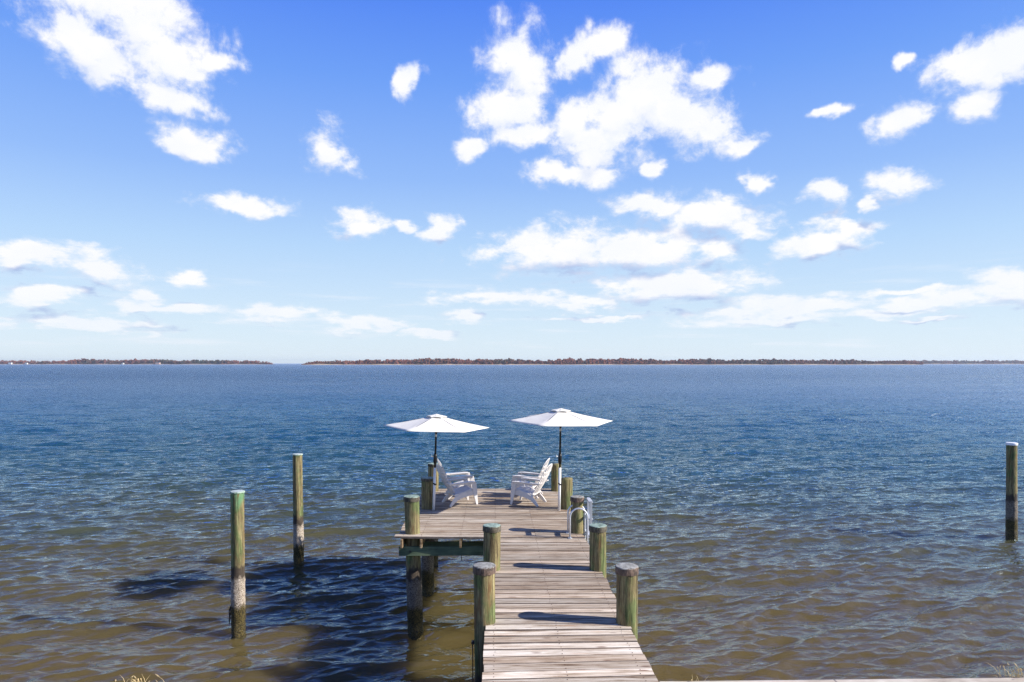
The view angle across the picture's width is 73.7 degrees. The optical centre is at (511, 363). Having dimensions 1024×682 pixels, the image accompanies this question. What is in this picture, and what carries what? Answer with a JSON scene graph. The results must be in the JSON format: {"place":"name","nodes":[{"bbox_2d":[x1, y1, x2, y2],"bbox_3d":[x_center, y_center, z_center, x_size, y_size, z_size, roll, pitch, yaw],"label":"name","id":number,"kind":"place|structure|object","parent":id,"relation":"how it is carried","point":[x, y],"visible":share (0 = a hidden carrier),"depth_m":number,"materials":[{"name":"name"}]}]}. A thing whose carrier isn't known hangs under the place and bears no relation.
{"place":"outdoors","nodes":[
{"label":"outdoors","id":0,"kind":"place"},
{"bbox_2d":[0,364,1023,681],"bbox_3d":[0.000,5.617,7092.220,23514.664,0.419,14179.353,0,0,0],"label":"water","id":1,"kind":"structure","parent":0,"point":[804,522],"depth_m":26.00,"materials":[{"name":"blue liquid"}]},
{"bbox_2d":[229,490,245,638],"bbox_3d":[-5.676,4.530,14.128,0.341,3.780,0.303,0,0,0],"label":"mooring piling","id":2,"kind":"object","parent":1,"relation":"in","point":[237,614],"visible":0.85,"depth_m":14.02,"materials":[{"name":"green wood"}]},
{"bbox_2d":[292,453,303,568],"bbox_3d":[-5.884,4.455,18.799,0.334,3.930,0.298,0,0,0],"label":"mooring piling","id":3,"kind":"object","parent":1,"relation":"in","point":[298,542],"visible":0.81,"depth_m":18.69,"materials":[{"name":"brown wood"}]},
{"bbox_2d":[394,463,658,681],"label":"dock","id":4,"kind":"object","parent":1,"relation":"in","point":[549,606],"visible":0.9,"depth_m":10.80,"materials":[{"name":"brown wood"}]},
{"bbox_2d":[383,414,488,510],"bbox_3d":[-1.827,2.352,16.228,2.516,2.298,2.311,2,1,0],"label":"patio umbrella","id":5,"kind":"object","parent":4,"relation":"on","point":[436,423],"visible":1,"depth_m":15.85,"materials":[{"name":"beige fabric"}]},
{"bbox_2d":[437,459,474,498],"bbox_3d":[-1.495,2.992,17.926,0.978,1.038,0.706,0,0,-14],"label":"adirondack chair","id":6,"kind":"object","parent":4,"relation":"on","point":[468,476],"visible":0.47,"depth_m":17.73,"materials":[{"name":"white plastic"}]},
{"bbox_2d":[436,464,477,506],"bbox_3d":[-1.419,2.992,16.978,0.978,1.038,0.706,0,0,-25],"label":"adirondack chair","id":7,"kind":"object","parent":4,"relation":"on","point":[461,492],"visible":0.98,"depth_m":16.85,"materials":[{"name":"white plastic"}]},
{"bbox_2d":[511,458,549,498],"bbox_3d":[0.515,2.992,17.954,0.978,1.038,0.706,0,0,15],"label":"adirondack chair","id":8,"kind":"object","parent":4,"relation":"on","point":[519,476],"visible":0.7,"depth_m":17.77,"materials":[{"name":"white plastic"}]},
{"bbox_2d":[510,464,552,506],"bbox_3d":[0.530,2.992,17.012,0.978,1.038,0.706,0,0,23],"label":"adirondack chair","id":9,"kind":"object","parent":4,"relation":"on","point":[524,491],"visible":1,"depth_m":16.87,"materials":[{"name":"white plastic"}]},
{"bbox_2d":[508,408,611,510],"bbox_3d":[1.139,2.281,16.210,2.516,2.438,2.311,1,1,0],"label":"patio umbrella","id":10,"kind":"object","parent":4,"relation":"on","point":[560,417],"visible":1,"depth_m":15.84,"materials":[{"name":"beige fabric"}]},
{"bbox_2d":[566,497,592,542],"bbox_3d":[1.363,4.430,13.856,0.505,3.340,0.490,0,0,-1],"label":"swim ladder","id":11,"kind":"object","parent":4,"relation":"attached to","point":[587,514],"visible":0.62,"depth_m":13.78,"materials":[{"name":"metal"}]},
{"bbox_2d":[1005,442,1017,539],"bbox_3d":[16.090,4.485,21.982,0.338,3.870,0.343,0,0,0],"label":"mooring piling","id":12,"kind":"object","parent":1,"relation":"in","point":[1011,520],"visible":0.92,"depth_m":21.86,"materials":[{"name":"brown wood"}]},
{"bbox_2d":[0,0,1023,363],"label":"sky","id":13,"kind":"structure","parent":0,"point":[272,181],"materials":[{"name":"blue"}]},
{"bbox_2d":[305,363,854,364],"bbox_3d":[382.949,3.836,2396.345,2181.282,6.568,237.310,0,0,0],"label":"land","id":14,"kind":"structure","parent":0,"point":[568,364],"depth_m":2353.83,"materials":[{"name":"green plant"}]},
{"bbox_2d":[301,357,922,364],"bbox_3d":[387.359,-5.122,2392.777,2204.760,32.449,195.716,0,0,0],"label":"wood","id":15,"kind":"object","parent":14,"relation":"on","point":[569,360],"visible":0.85,"depth_m":2376.64,"materials":[{"name":"green plant"}]},
{"bbox_2d":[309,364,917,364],"bbox_3d":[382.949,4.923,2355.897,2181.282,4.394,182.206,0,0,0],"label":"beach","id":16,"kind":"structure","parent":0,"point":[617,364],"depth_m":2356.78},
{"bbox_3d":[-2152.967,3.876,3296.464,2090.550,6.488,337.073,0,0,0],"label":"land","id":17,"kind":"structure","parent":0,"visible":0},
{"bbox_2d":[0,358,272,363],"bbox_3d":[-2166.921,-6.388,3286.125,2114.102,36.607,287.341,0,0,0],"label":"wood","id":18,"kind":"object","parent":17,"relation":"on","point":[108,361],"visible":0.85,"depth_m":3235.09,"materials":[{"name":"green plant"}]},
{"bbox_3d":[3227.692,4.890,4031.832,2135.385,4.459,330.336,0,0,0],"label":"beach","id":19,"kind":"structure","parent":0,"visible":0},
{"bbox_2d":[890,360,1023,363],"bbox_3d":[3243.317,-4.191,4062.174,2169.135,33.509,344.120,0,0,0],"label":"wood","id":20,"kind":"object","parent":19,"relation":"on","point":[973,362],"visible":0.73,"depth_m":3976.53,"materials":[{"name":"green plant"}]},
{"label":"ground","id":21,"kind":"structure","parent":0,"visible":0},
{"bbox_2d":[659,678,1023,681],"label":"seawall","id":22,"kind":"object","parent":21,"relation":"on","point":[948,680],"visible":1,"depth_m":7.53,"materials":[{"name":"grey concrete"}]},
{"bbox_2d":[115,674,163,681],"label":"grass tuft","id":23,"kind":"object","parent":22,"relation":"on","point":[138,679],"visible":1,"depth_m":7.43,"materials":[{"name":"beige plant"}]},
{"bbox_2d":[988,663,1023,677],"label":"grass tuft","id":24,"kind":"object","parent":22,"relation":"on","point":[1018,674],"visible":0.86,"depth_m":7.64,"materials":[{"name":"grey plant"}]}
]}

